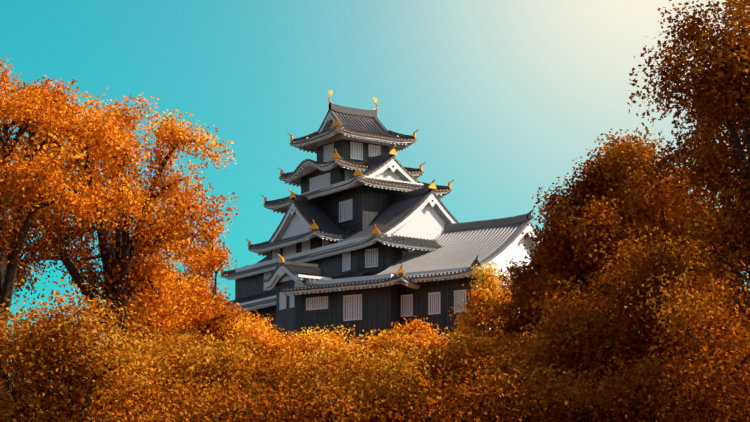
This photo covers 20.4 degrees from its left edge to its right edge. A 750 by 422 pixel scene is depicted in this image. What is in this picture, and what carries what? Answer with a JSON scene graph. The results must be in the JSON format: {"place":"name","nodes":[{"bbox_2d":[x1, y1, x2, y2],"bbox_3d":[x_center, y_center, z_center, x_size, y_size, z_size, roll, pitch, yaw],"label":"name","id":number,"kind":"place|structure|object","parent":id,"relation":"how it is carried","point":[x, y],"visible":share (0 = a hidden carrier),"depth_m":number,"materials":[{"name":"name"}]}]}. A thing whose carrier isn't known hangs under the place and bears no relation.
{"place":"outdoors","nodes":[
{"label":"outdoors","id":0,"kind":"place"},
{"bbox_2d":[218,139,477,367],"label":"black castle walls","id":1,"kind":"structure","parent":0,"point":[381,308],"depth_m":165.55,"materials":[{"name":"black wood"}]},
{"bbox_2d":[206,103,490,335],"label":"castle roof tiles","id":2,"kind":"object","parent":1,"relation":"on","point":[401,208],"visible":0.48,"depth_m":174.23,"materials":[{"name":"grey tile"}]},
{"bbox_2d":[221,90,453,274],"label":"roof ornaments","id":3,"kind":"object","parent":2,"relation":"on","point":[432,185],"visible":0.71,"depth_m":175.14},
{"bbox_2d":[264,113,450,204],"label":"roof eaves","id":4,"kind":"object","parent":2,"relation":"attached to","point":[353,164],"visible":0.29,"depth_m":176.20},
{"bbox_2d":[264,142,465,351],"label":"window frames","id":5,"kind":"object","parent":1,"relation":"attached to","point":[319,181],"visible":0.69,"depth_m":166.44,"materials":[{"name":"white wood"}]},
{"bbox_2d":[284,144,533,352],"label":"window recess","id":6,"kind":"object","parent":1,"relation":"in","point":[475,261],"visible":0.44,"depth_m":161.40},
{"bbox_2d":[304,214,540,286],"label":"castle wing roof tiles","id":7,"kind":"object","parent":1,"relation":"on","point":[464,244],"visible":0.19,"depth_m":165.33,"materials":[{"name":"grey tile"}]},
{"bbox_2d":[0,0,749,399],"label":"sky","id":8,"kind":"structure","parent":0,"point":[502,97],"materials":[{"name":"blue"}]},
{"bbox_2d":[263,142,536,284],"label":"castle eave soffits","id":9,"kind":"object","parent":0,"point":[311,170],"depth_m":179.49,"materials":[{"name":"white paint"}]},
{"bbox_3d":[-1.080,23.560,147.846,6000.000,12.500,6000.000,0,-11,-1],"label":"terrain","id":10,"kind":"structure","parent":0,"visible":0},
{"bbox_2d":[0,55,151,394],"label":"tree","id":11,"kind":"object","parent":10,"relation":"on","point":[32,108],"visible":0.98,"depth_m":114.55,"materials":[{"name":"orange plant"}]},
{"bbox_2d":[0,364,180,421],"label":"bush","id":12,"kind":"object","parent":10,"relation":"on","point":[130,408],"visible":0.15,"depth_m":97.60,"materials":[{"name":"orange plant"}]},
{"bbox_2d":[0,279,231,421],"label":"bush","id":13,"kind":"object","parent":10,"relation":"on","point":[40,348],"visible":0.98,"depth_m":93.80,"materials":[{"name":"orange plant"}]},
{"bbox_2d":[8,87,238,411],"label":"tree","id":14,"kind":"object","parent":10,"relation":"on","point":[131,267],"visible":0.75,"depth_m":122.75,"materials":[{"name":"orange plant"}]},
{"bbox_2d":[75,269,247,369],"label":"bush","id":15,"kind":"object","parent":10,"relation":"on","point":[198,318],"visible":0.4,"depth_m":130.00,"materials":[{"name":"orange plant"}]},
{"bbox_2d":[21,361,311,421],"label":"bush","id":16,"kind":"object","parent":10,"relation":"on","point":[228,411],"visible":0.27,"depth_m":97.55,"materials":[{"name":"orange plant"}]},
{"bbox_2d":[127,321,279,404],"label":"bush","id":17,"kind":"object","parent":10,"relation":"on","point":[212,362],"visible":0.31,"depth_m":123.16,"materials":[{"name":"orange plant"}]},
{"bbox_2d":[170,213,236,332],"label":"tree","id":18,"kind":"object","parent":10,"relation":"on","point":[209,260],"visible":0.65,"depth_m":137.44,"materials":[{"name":"orange plant"}]},
{"bbox_2d":[192,303,314,407],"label":"bush","id":19,"kind":"object","parent":10,"relation":"on","point":[253,329],"visible":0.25,"depth_m":148.86,"materials":[{"name":"orange plant"}]},
{"bbox_2d":[129,357,403,421],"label":"bush","id":20,"kind":"object","parent":10,"relation":"on","point":[323,411],"visible":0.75,"depth_m":98.88,"materials":[{"name":"orange plant"}]},
{"bbox_2d":[264,324,374,417],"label":"bush","id":21,"kind":"object","parent":10,"relation":"on","point":[317,341],"visible":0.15,"depth_m":148.78,"materials":[{"name":"orange plant"}]},
{"bbox_2d":[220,340,452,421],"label":"bush","id":22,"kind":"object","parent":10,"relation":"on","point":[308,364],"visible":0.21,"depth_m":118.50,"materials":[{"name":"orange plant"}]},
{"bbox_2d":[221,112,539,339],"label":"white castle plaster","id":23,"kind":"object","parent":10,"relation":"on","point":[428,218],"visible":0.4,"depth_m":170.25,"materials":[{"name":"white paint"}]},
{"bbox_2d":[266,359,545,421],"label":"bush","id":24,"kind":"object","parent":10,"relation":"on","point":[393,416],"visible":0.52,"depth_m":101.19,"materials":[{"name":"orange plant"}]},
{"bbox_2d":[349,316,466,397],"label":"bush","id":25,"kind":"object","parent":10,"relation":"on","point":[412,334],"visible":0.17,"depth_m":147.89,"materials":[{"name":"orange plant"}]},
{"bbox_2d":[372,328,579,412],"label":"bush","id":26,"kind":"object","parent":10,"relation":"on","point":[467,353],"visible":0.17,"depth_m":123.92,"materials":[{"name":"orange plant"}]},
{"bbox_2d":[448,260,511,348],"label":"tree","id":27,"kind":"object","parent":10,"relation":"on","point":[481,306],"visible":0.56,"depth_m":152.26,"materials":[{"name":"orange plant"}]},
{"bbox_2d":[370,355,683,421],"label":"bush","id":28,"kind":"object","parent":10,"relation":"on","point":[513,406],"visible":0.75,"depth_m":99.83,"materials":[{"name":"orange plant"}]},
{"bbox_2d":[492,247,563,345],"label":"tree","id":29,"kind":"object","parent":10,"relation":"on","point":[523,282],"visible":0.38,"depth_m":141.75,"materials":[{"name":"orange plant"}]},
{"bbox_2d":[469,326,635,421],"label":"bush","id":30,"kind":"object","parent":10,"relation":"on","point":[513,357],"visible":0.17,"depth_m":116.50,"materials":[{"name":"orange plant"}]},
{"bbox_2d":[529,182,603,331],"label":"tree","id":31,"kind":"object","parent":10,"relation":"on","point":[535,258],"visible":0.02,"depth_m":140.93,"materials":[{"name":"orange plant"}]},
{"bbox_2d":[521,126,688,350],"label":"tree","id":32,"kind":"object","parent":10,"relation":"on","point":[606,178],"visible":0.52,"depth_m":137.05,"materials":[{"name":"orange plant"}]},
{"bbox_2d":[502,345,741,421],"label":"bush","id":33,"kind":"object","parent":10,"relation":"on","point":[578,397],"visible":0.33,"depth_m":99.77,"materials":[{"name":"orange plant"}]},
{"bbox_2d":[523,221,749,418],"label":"bush","id":34,"kind":"object","parent":10,"relation":"on","point":[587,331],"visible":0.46,"depth_m":109.19,"materials":[{"name":"orange plant"}]},
{"bbox_2d":[557,261,749,421],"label":"bush","id":35,"kind":"object","parent":10,"relation":"on","point":[728,398],"visible":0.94,"depth_m":94.23,"materials":[{"name":"orange plant"}]},
{"bbox_2d":[610,80,749,384],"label":"tree","id":36,"kind":"object","parent":10,"relation":"on","point":[653,180],"visible":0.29,"depth_m":123.06,"materials":[{"name":"orange plant"}]},
{"bbox_2d":[627,0,749,338],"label":"tree","id":37,"kind":"object","parent":10,"relation":"on","point":[721,87],"visible":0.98,"depth_m":103.88,"materials":[{"name":"orange plant"}]}
]}

